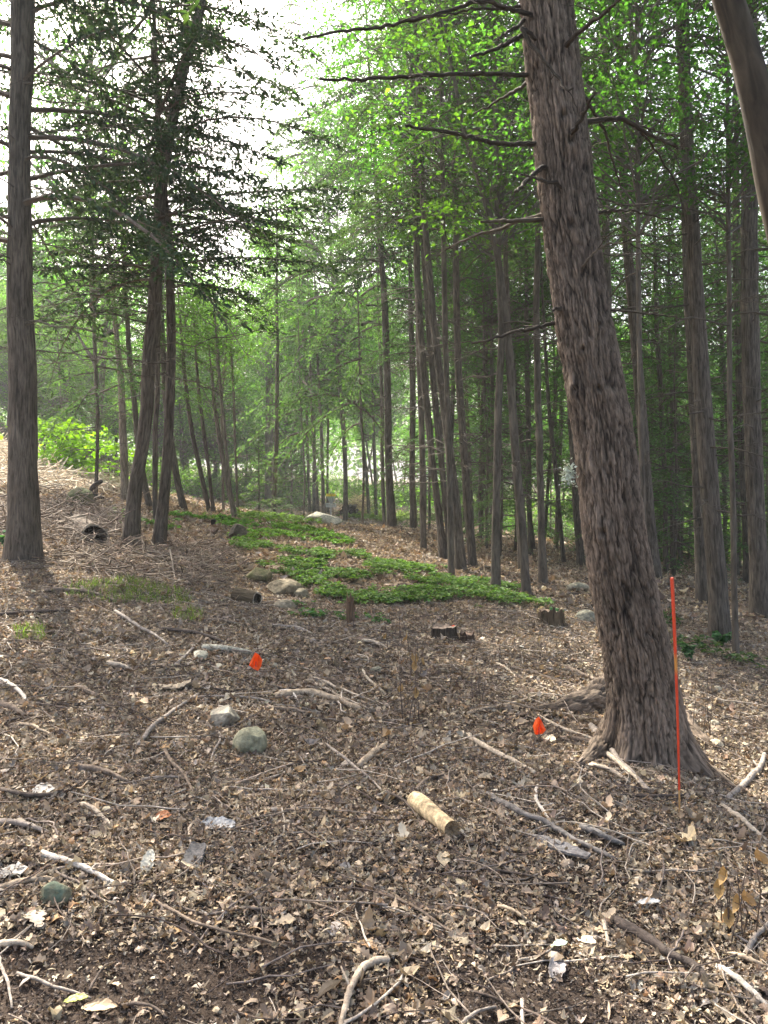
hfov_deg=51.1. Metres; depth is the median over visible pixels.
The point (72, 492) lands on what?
boulder
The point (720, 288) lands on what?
hemlock tree
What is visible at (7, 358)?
leafy tree
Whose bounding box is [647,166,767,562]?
forest tree
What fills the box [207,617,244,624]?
fallen stick
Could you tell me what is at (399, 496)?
young hemlock
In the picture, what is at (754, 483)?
forest tree
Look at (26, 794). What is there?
fallen stick
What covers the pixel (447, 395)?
maple tree
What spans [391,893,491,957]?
fallen stick
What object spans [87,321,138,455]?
leafy tree
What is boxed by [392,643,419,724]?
dead seedling
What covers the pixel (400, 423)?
hazy tree
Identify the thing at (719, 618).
forest tree
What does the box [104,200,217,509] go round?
hemlock tree
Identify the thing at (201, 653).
rock
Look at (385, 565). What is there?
ivy bed
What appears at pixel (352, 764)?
fallen stick
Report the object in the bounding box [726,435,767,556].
young hemlock
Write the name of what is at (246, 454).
hazy tree
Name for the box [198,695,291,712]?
fallen stick
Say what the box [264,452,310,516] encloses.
young hemlock
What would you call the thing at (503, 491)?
young hemlock
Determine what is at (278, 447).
hazy tree
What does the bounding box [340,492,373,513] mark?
clearing brush
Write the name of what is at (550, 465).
maple tree
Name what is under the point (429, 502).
forest tree
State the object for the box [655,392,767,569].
young hemlock
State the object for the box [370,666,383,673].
rock
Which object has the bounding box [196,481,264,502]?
green bush
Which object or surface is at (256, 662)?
marker flag
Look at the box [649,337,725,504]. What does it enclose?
forest tree
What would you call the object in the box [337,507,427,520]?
clearing weeds
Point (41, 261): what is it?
leafy tree
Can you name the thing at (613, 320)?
forest tree
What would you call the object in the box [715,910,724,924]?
leaf
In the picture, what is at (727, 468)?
forest tree
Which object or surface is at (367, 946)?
leaf
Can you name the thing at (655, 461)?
young hemlock
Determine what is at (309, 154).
hazy tree
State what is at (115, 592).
grass
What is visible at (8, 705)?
fallen stick
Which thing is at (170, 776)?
fallen stick
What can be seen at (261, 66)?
sky
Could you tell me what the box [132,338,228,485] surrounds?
leafy tree
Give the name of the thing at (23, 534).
hemlock tree
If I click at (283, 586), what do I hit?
boulder
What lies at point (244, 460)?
hazy tree
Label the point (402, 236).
maple tree
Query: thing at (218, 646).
fallen stick
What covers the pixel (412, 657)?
dead seedling
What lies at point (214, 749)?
fallen stick
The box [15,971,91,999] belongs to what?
fallen stick
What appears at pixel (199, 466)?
sapling
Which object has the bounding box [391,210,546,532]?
maple tree
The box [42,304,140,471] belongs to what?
leafy tree
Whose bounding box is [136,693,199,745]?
fallen stick
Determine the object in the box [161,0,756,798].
hemlock tree
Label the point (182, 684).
bark piece
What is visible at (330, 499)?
chain basket
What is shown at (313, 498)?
hazy tree
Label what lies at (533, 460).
forest tree
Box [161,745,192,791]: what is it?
fallen stick
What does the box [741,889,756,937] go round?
hanging leaf
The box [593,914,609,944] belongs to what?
fallen stick
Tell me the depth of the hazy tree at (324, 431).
70.77 m
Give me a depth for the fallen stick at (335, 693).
5.88 m
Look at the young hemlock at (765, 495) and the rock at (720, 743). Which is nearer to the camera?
the rock at (720, 743)
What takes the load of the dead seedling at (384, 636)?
on the ground at (176, 991)
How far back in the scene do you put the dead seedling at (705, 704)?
5.78 m
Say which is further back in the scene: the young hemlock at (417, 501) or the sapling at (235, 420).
the young hemlock at (417, 501)
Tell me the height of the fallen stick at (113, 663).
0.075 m
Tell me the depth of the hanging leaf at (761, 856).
2.99 m
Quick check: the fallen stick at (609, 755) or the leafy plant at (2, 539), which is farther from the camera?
the leafy plant at (2, 539)
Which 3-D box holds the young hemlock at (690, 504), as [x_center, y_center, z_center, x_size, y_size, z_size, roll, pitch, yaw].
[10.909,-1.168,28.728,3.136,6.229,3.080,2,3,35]
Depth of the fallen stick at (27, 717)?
4.93 m
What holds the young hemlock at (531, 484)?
on the ground at (176, 991)
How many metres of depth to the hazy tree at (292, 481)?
54.90 m
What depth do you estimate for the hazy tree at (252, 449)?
71.64 m
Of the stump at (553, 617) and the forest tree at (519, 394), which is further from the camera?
the forest tree at (519, 394)
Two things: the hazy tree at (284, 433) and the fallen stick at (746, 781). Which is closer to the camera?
the fallen stick at (746, 781)
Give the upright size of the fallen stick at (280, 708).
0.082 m
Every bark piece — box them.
[159,679,191,688]
[181,841,205,871]
[200,816,234,829]
[524,834,590,858]
[548,956,566,981]
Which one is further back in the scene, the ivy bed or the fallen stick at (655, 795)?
the ivy bed
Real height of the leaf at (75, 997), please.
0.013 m
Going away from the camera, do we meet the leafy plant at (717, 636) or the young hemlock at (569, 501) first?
the leafy plant at (717, 636)
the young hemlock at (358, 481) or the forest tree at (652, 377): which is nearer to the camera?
the forest tree at (652, 377)
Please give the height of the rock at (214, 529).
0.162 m
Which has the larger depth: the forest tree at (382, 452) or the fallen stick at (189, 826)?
the forest tree at (382, 452)
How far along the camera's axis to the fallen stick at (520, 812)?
3.86 m
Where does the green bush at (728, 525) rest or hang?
on the ground at (176, 991)
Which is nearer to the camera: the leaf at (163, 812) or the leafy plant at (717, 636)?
the leaf at (163, 812)
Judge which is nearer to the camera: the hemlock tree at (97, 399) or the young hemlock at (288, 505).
the hemlock tree at (97, 399)
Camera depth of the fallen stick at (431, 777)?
4.39 m
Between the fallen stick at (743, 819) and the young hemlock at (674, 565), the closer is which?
the fallen stick at (743, 819)
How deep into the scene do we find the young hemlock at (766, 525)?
18.75 m
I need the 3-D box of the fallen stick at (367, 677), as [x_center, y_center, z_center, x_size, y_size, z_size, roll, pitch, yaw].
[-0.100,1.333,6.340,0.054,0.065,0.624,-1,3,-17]
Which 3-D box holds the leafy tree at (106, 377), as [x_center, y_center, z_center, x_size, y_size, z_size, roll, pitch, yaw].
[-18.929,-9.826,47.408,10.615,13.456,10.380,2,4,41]
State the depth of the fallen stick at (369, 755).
4.65 m
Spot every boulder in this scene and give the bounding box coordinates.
[66,487,93,507]
[233,726,266,754]
[245,567,272,581]
[266,579,301,594]
[303,512,341,524]
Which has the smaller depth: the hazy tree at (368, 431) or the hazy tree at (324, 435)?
the hazy tree at (368, 431)
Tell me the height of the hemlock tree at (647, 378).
13.461 m
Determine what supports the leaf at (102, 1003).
on the ground at (176, 991)
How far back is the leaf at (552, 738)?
5.17 m
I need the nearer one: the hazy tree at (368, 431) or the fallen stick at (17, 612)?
the fallen stick at (17, 612)
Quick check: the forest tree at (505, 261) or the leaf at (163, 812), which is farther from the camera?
the forest tree at (505, 261)
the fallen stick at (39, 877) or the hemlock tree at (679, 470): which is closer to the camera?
the fallen stick at (39, 877)
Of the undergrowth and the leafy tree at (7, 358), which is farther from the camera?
the undergrowth
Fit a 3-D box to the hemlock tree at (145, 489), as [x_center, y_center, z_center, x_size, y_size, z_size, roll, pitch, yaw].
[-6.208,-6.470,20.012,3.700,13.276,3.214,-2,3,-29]
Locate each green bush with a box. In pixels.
[0,416,151,483]
[114,458,217,502]
[159,470,232,498]
[186,472,240,499]
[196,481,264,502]
[217,464,286,504]
[231,465,341,504]
[256,485,319,507]
[277,469,342,503]
[311,468,356,496]
[329,476,378,504]
[357,479,406,507]
[443,501,526,520]
[474,487,537,529]
[489,506,572,538]
[533,513,574,537]
[535,502,574,535]
[656,518,741,557]
[669,496,741,554]
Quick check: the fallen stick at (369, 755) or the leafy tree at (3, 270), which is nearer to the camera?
the fallen stick at (369, 755)
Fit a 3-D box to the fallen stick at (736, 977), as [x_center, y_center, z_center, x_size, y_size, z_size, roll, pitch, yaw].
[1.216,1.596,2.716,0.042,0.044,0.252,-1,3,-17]
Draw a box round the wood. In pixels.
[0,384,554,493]
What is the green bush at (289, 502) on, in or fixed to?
on the ground at (176, 991)
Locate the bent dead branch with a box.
[89,479,103,499]
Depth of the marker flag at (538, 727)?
5.05 m
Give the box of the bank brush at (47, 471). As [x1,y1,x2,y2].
[0,428,129,494]
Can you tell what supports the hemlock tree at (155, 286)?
on the ground at (176, 991)
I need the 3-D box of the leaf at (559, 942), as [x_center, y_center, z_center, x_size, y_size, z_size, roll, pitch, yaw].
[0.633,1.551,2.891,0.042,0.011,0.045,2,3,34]
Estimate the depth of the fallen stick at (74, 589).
8.53 m
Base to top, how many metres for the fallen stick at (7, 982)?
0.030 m
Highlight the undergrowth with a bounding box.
[0,406,729,526]
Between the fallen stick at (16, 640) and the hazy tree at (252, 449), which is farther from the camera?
the hazy tree at (252, 449)
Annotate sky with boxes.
[0,0,767,479]
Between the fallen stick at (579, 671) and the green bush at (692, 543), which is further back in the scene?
the green bush at (692, 543)
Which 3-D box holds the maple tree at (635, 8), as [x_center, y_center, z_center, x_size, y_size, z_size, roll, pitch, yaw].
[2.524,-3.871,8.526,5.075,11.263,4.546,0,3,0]
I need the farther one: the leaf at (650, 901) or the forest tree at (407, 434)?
the forest tree at (407, 434)
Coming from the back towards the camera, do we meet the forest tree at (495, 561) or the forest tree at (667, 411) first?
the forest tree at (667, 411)
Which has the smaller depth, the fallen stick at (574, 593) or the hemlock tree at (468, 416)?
the fallen stick at (574, 593)
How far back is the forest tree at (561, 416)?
33.58 m
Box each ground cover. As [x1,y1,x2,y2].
[111,507,263,528]
[227,520,355,547]
[663,607,767,667]
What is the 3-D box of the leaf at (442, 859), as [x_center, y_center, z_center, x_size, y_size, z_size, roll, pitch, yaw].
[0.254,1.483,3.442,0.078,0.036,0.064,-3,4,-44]
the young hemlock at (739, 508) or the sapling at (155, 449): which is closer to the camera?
the sapling at (155, 449)
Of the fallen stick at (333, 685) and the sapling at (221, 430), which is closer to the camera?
the fallen stick at (333, 685)
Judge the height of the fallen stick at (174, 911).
0.027 m
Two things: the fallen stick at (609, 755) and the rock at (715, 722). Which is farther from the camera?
the rock at (715, 722)
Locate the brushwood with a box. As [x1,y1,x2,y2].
[0,474,152,547]
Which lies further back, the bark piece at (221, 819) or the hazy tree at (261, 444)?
the hazy tree at (261, 444)
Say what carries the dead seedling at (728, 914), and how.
on the ground at (176, 991)
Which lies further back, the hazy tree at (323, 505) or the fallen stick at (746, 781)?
the hazy tree at (323, 505)
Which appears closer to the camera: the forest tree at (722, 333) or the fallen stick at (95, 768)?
the fallen stick at (95, 768)
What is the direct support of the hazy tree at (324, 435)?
on the ground at (176, 991)
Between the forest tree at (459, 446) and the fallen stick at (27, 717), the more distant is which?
the forest tree at (459, 446)
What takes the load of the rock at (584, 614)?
on the ground at (176, 991)
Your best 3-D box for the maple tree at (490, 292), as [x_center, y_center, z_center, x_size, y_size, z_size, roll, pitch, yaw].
[2.649,-5.220,20.963,6.876,12.968,6.776,0,3,0]
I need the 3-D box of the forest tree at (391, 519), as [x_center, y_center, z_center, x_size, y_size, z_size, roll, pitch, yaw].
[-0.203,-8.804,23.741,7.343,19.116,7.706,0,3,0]
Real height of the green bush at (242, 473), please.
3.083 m
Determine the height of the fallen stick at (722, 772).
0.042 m
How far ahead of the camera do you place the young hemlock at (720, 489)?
35.41 m
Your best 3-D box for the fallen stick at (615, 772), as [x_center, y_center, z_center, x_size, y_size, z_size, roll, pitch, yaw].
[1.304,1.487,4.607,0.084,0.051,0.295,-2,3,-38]
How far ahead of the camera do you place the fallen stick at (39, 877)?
3.06 m
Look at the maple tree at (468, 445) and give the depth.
29.53 m
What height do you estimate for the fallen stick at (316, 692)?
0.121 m
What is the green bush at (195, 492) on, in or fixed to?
on the ground at (176, 991)
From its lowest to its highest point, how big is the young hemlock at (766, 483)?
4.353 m
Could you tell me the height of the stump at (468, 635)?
0.160 m
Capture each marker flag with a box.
[249,652,261,670]
[533,717,545,734]
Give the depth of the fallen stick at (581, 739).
5.16 m
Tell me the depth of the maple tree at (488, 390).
30.96 m
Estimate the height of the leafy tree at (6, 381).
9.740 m
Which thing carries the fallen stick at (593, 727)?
on the ground at (176, 991)
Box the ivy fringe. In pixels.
[287,600,391,623]
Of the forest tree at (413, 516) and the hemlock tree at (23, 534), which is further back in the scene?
the forest tree at (413, 516)
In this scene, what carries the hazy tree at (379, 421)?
on the ground at (176, 991)
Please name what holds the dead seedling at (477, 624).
on the ground at (176, 991)
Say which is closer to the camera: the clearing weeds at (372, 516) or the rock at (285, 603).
the rock at (285, 603)
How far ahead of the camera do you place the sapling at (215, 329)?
22.31 m
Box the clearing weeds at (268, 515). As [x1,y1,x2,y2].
[236,507,322,526]
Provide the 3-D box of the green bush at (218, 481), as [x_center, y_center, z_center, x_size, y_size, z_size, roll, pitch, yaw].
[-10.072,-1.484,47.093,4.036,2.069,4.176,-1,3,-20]
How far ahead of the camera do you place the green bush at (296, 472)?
57.52 m
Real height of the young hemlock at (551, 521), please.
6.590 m
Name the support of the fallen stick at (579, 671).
on the ground at (176, 991)
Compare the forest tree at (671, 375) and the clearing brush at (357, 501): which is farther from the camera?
the clearing brush at (357, 501)
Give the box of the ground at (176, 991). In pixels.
[0,425,767,1023]
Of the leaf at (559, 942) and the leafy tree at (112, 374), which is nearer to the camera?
the leaf at (559, 942)
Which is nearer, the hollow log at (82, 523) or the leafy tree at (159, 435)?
the hollow log at (82, 523)
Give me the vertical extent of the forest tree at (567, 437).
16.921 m
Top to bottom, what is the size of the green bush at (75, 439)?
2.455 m
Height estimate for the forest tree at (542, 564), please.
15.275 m
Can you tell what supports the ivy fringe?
on the ground at (176, 991)
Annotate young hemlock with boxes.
[223,426,286,518]
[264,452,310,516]
[348,466,369,496]
[358,380,477,524]
[393,395,463,526]
[418,278,585,557]
[462,386,536,555]
[526,433,574,540]
[557,454,583,552]
[562,315,693,569]
[562,486,583,544]
[566,414,692,550]
[633,267,748,586]
[638,397,693,556]
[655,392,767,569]
[658,394,729,558]
[684,415,729,532]
[723,447,767,564]
[725,460,767,560]
[726,422,767,564]
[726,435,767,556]
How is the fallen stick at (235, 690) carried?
on the ground at (176, 991)
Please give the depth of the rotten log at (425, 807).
3.78 m
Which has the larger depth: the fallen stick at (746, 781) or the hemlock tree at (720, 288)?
the hemlock tree at (720, 288)
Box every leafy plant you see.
[0,530,5,545]
[678,642,696,660]
[712,630,731,646]
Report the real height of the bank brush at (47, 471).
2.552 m
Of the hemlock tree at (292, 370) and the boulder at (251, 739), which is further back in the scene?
the hemlock tree at (292, 370)
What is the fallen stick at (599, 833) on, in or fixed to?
on the ground at (176, 991)
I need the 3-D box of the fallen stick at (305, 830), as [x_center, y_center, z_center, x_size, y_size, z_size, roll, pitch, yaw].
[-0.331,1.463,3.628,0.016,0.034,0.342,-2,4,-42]
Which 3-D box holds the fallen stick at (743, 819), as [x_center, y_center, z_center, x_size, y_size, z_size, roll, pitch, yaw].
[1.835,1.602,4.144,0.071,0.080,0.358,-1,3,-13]
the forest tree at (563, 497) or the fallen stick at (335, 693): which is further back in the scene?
the forest tree at (563, 497)
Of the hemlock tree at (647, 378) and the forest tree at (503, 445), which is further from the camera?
the forest tree at (503, 445)
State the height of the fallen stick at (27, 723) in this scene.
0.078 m
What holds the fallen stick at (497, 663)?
on the ground at (176, 991)
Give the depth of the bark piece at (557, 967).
2.78 m
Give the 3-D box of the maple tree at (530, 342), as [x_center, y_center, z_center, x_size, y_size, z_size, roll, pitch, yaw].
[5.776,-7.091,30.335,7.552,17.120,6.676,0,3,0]
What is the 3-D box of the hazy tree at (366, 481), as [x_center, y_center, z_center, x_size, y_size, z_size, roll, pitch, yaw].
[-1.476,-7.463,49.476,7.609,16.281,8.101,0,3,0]
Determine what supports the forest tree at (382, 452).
on the ground at (176, 991)
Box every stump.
[346,593,354,622]
[430,623,458,640]
[459,630,476,643]
[536,607,568,628]
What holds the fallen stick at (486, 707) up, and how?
on the ground at (176, 991)
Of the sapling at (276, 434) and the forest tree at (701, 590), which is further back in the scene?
the sapling at (276, 434)
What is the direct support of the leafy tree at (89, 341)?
on the ground at (176, 991)
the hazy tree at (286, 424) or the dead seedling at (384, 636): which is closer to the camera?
the dead seedling at (384, 636)
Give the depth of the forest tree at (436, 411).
16.84 m
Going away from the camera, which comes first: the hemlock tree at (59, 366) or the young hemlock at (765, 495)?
the young hemlock at (765, 495)
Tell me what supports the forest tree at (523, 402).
on the ground at (176, 991)
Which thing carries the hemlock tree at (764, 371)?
on the ground at (176, 991)
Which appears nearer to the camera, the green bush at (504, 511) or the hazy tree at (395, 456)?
the green bush at (504, 511)
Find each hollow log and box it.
[65,514,108,543]
[230,587,261,603]
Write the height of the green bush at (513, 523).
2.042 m
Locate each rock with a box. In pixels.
[39,881,71,905]
[194,650,207,660]
[208,527,217,533]
[210,704,240,728]
[228,524,246,539]
[274,599,295,609]
[294,588,308,597]
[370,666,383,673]
[566,582,588,591]
[575,609,595,620]
[709,720,718,724]
[710,739,723,746]
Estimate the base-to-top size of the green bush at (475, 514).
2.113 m
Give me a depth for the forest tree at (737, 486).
26.65 m
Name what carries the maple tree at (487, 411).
on the ground at (176, 991)
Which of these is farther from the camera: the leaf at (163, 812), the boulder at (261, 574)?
the boulder at (261, 574)
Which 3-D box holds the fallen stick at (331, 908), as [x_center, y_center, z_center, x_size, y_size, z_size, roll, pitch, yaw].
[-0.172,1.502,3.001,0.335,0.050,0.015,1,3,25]
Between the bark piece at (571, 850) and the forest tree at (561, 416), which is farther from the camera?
the forest tree at (561, 416)
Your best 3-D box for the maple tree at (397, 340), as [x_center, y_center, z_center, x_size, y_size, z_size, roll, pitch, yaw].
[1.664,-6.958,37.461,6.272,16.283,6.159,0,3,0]
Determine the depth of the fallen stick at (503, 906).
3.10 m
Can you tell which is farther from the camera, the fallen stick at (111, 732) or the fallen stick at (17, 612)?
the fallen stick at (17, 612)
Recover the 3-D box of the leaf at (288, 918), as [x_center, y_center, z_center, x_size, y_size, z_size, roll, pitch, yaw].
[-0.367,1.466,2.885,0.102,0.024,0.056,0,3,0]
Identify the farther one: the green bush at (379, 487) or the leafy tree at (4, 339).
the green bush at (379, 487)
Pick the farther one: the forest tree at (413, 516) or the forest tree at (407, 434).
the forest tree at (407, 434)
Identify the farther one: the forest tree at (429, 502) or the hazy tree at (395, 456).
the hazy tree at (395, 456)
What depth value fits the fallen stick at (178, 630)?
7.43 m
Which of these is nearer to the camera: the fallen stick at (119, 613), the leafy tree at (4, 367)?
the fallen stick at (119, 613)
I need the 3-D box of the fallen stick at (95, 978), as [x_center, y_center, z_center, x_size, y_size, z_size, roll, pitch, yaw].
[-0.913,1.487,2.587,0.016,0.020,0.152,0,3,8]
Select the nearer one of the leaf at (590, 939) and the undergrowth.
the leaf at (590, 939)
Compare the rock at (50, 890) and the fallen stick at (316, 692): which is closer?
the rock at (50, 890)
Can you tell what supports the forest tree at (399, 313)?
on the ground at (176, 991)
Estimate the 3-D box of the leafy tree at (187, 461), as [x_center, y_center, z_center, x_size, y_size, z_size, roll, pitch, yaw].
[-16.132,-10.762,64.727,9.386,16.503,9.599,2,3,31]
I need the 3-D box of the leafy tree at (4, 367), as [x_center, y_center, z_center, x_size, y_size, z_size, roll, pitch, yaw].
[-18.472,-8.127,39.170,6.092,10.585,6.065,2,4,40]
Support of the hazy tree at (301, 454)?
on the ground at (176, 991)
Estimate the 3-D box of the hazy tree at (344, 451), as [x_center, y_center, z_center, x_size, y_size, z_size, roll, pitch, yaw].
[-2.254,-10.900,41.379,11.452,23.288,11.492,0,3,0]
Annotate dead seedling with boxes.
[343,601,360,626]
[383,613,401,646]
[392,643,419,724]
[401,619,429,675]
[466,610,486,636]
[471,669,490,702]
[536,631,548,658]
[680,664,725,734]
[712,855,752,945]
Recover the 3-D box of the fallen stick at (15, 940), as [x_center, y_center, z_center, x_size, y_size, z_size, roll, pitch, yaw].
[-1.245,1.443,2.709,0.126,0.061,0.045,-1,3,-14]
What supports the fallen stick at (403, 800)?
on the ground at (176, 991)
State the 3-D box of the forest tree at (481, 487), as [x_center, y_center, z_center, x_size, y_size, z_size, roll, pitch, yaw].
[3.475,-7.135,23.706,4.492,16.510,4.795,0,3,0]
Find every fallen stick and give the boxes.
[0,609,69,615]
[0,677,28,700]
[0,700,25,716]
[0,786,72,797]
[0,818,48,831]
[0,869,56,888]
[0,927,33,949]
[0,954,12,1008]
[1,639,51,646]
[7,716,48,721]
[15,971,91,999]
[19,716,50,735]
[41,850,126,889]
[44,587,119,601]
[74,684,107,700]
[76,764,133,781]
[77,729,141,740]
[80,801,111,824]
[88,961,112,991]
[106,660,132,669]
[113,609,167,644]
[121,1001,167,1018]
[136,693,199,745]
[140,775,177,779]
[152,898,287,946]
[159,626,225,641]
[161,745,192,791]
[173,643,198,665]
[177,676,295,691]
[187,822,192,841]
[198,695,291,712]
[201,644,250,654]
[205,721,258,761]
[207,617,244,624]
[209,730,220,764]
[261,706,320,717]
[272,624,315,635]
[274,688,361,710]
[292,822,332,849]
[303,901,377,929]
[307,675,387,706]
[309,681,368,709]
[325,742,381,790]
[338,955,389,1023]
[355,742,388,768]
[361,638,386,647]
[361,669,385,694]
[386,790,424,825]
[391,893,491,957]
[413,772,458,790]
[459,1005,496,1023]
[463,731,535,774]
[466,694,536,714]
[480,790,617,859]
[480,868,559,887]
[495,662,516,679]
[496,600,516,607]
[497,902,531,922]
[534,784,553,822]
[538,714,591,738]
[560,735,691,785]
[561,664,594,679]
[567,592,590,595]
[579,824,624,846]
[588,722,651,793]
[588,763,630,783]
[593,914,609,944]
[606,751,645,790]
[610,915,712,982]
[622,793,697,797]
[715,964,767,1006]
[719,803,767,839]
[720,770,741,779]
[725,752,766,799]
[727,952,767,967]
[736,921,767,954]
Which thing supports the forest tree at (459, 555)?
on the ground at (176, 991)
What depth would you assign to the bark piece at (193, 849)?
3.33 m
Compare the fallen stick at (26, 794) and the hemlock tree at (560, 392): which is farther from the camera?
the hemlock tree at (560, 392)
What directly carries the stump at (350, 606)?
on the ground at (176, 991)
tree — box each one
[0,0,274,423]
[0,0,292,561]
[0,0,381,547]
[0,4,201,499]
[0,228,6,311]
[0,241,109,443]
[0,243,52,391]
[0,272,82,414]
[0,279,62,439]
[0,282,70,413]
[0,290,40,405]
[1,232,142,446]
[1,245,114,442]
[6,0,327,547]
[34,203,110,444]
[35,272,132,439]
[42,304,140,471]
[48,206,110,422]
[66,1,219,507]
[67,151,164,499]
[79,277,146,457]
[81,200,238,472]
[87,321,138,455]
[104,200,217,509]
[112,335,194,460]
[130,338,226,476]
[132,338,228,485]
[135,275,265,478]
[137,276,210,468]
[153,255,284,493]
[160,257,265,468]
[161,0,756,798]
[183,297,294,486]
[212,168,324,507]
[213,0,377,516]
[223,297,369,496]
[225,313,289,492]
[227,80,435,520]
[231,17,397,511]
[236,345,279,475]
[236,373,300,463]
[238,353,330,474]
[243,0,501,526]
[251,201,375,511]
[254,116,379,513]
[256,318,352,495]
[257,279,352,511]
[264,0,424,524]
[266,0,596,575]
[271,0,519,549]
[273,285,303,488]
[274,251,366,512]
[286,0,511,558]
[291,411,317,495]
[291,463,292,503]
[302,0,530,571]
[303,281,416,513]
[315,0,533,548]
[317,421,339,474]
[319,265,417,514]
[329,318,416,469]
[330,0,528,566]
[331,295,417,484]
[335,312,416,435]
[336,51,467,528]
[343,177,416,524]
[345,0,697,583]
[345,0,703,596]
[350,0,663,589]
[352,223,474,529]
[353,246,450,527]
[354,236,470,472]
[358,79,618,536]
[360,2,531,441]
[360,66,518,513]
[378,404,408,484]
[383,0,767,523]
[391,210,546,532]
[392,359,479,499]
[392,372,417,502]
[399,145,533,531]
[401,1,603,568]
[404,227,508,532]
[405,348,535,519]
[422,184,553,548]
[424,103,568,548]
[432,29,556,539]
[432,372,542,521]
[440,251,566,514]
[442,273,533,514]
[446,0,620,554]
[450,212,612,532]
[452,203,552,493]
[457,271,568,495]
[461,276,545,534]
[465,1,759,362]
[469,39,699,542]
[474,227,632,549]
[482,3,667,565]
[485,0,767,641]
[485,140,621,562]
[516,21,690,515]
[519,0,767,578]
[520,311,568,543]
[522,313,666,511]
[523,352,570,517]
[531,81,680,413]
[539,0,767,602]
[546,322,686,483]
[546,359,666,492]
[555,187,765,563]
[561,54,737,505]
[574,0,767,652]
[600,50,766,567]
[612,1,733,571]
[619,313,734,501]
[621,228,688,509]
[622,66,766,567]
[642,56,767,575]
[645,0,767,617]
[647,8,767,582]
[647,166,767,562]
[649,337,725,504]
[650,212,767,567]
[656,68,767,525]
[669,12,767,481]
[706,223,767,376]
[709,252,767,481]
[712,0,767,242]
[713,344,767,495]
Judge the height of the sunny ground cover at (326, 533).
0.472 m
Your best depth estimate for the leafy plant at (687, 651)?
8.16 m
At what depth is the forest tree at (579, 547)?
18.96 m
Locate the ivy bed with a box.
[230,532,554,606]
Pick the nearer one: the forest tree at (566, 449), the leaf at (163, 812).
the leaf at (163, 812)
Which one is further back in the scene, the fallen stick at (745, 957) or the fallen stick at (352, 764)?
the fallen stick at (352, 764)
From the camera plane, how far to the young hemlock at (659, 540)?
29.80 m
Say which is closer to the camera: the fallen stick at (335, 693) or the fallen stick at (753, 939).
the fallen stick at (753, 939)
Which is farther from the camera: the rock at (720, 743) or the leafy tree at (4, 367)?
the leafy tree at (4, 367)
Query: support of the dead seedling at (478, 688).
on the ground at (176, 991)
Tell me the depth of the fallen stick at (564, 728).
5.41 m
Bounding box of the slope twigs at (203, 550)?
[18,528,259,596]
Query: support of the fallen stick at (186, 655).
on the ground at (176, 991)
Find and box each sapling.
[46,122,246,519]
[108,255,251,512]
[118,249,244,512]
[137,270,302,515]
[138,248,294,517]
[160,318,311,516]
[165,285,286,510]
[228,103,334,511]
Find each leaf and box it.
[0,861,27,877]
[23,910,46,927]
[32,782,54,792]
[63,993,87,1002]
[81,998,117,1010]
[140,849,154,872]
[154,810,171,820]
[267,913,295,925]
[357,939,377,950]
[436,851,449,867]
[545,735,555,741]
[553,939,567,945]
[576,935,595,943]
[636,897,659,903]
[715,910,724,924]
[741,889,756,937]
[754,847,767,931]
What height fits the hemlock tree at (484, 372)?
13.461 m
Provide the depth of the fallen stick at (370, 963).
2.59 m
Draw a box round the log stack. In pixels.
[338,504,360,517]
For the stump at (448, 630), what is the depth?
7.91 m
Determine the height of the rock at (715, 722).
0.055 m
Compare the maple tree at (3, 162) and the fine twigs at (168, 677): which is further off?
the maple tree at (3, 162)
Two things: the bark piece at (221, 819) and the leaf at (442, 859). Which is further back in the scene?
the bark piece at (221, 819)
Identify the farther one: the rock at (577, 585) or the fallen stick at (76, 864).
the rock at (577, 585)
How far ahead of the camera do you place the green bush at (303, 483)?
58.74 m
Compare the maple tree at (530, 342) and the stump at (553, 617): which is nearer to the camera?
the stump at (553, 617)
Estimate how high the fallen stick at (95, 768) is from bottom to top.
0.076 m
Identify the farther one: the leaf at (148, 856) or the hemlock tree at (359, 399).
the hemlock tree at (359, 399)
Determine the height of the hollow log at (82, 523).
0.479 m
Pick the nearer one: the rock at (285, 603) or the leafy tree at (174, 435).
the rock at (285, 603)
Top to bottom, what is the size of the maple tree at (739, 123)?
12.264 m
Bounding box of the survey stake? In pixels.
[670,577,679,809]
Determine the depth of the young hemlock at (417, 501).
33.23 m
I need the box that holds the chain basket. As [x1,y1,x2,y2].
[326,494,335,514]
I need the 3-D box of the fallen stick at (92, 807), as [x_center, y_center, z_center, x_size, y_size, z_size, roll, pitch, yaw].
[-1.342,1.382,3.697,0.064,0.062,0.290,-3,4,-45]
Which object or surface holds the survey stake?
on the ground at (176, 991)
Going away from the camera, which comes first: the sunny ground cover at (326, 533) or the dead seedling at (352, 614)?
the dead seedling at (352, 614)
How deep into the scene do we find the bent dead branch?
18.84 m
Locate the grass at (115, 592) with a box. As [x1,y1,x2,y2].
[12,573,202,639]
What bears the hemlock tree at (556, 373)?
on the ground at (176, 991)
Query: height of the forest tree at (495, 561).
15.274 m
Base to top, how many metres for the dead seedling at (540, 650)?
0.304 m
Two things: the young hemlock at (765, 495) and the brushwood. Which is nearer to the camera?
the brushwood
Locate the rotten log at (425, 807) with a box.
[407,791,458,837]
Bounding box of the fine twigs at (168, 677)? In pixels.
[0,489,767,1023]

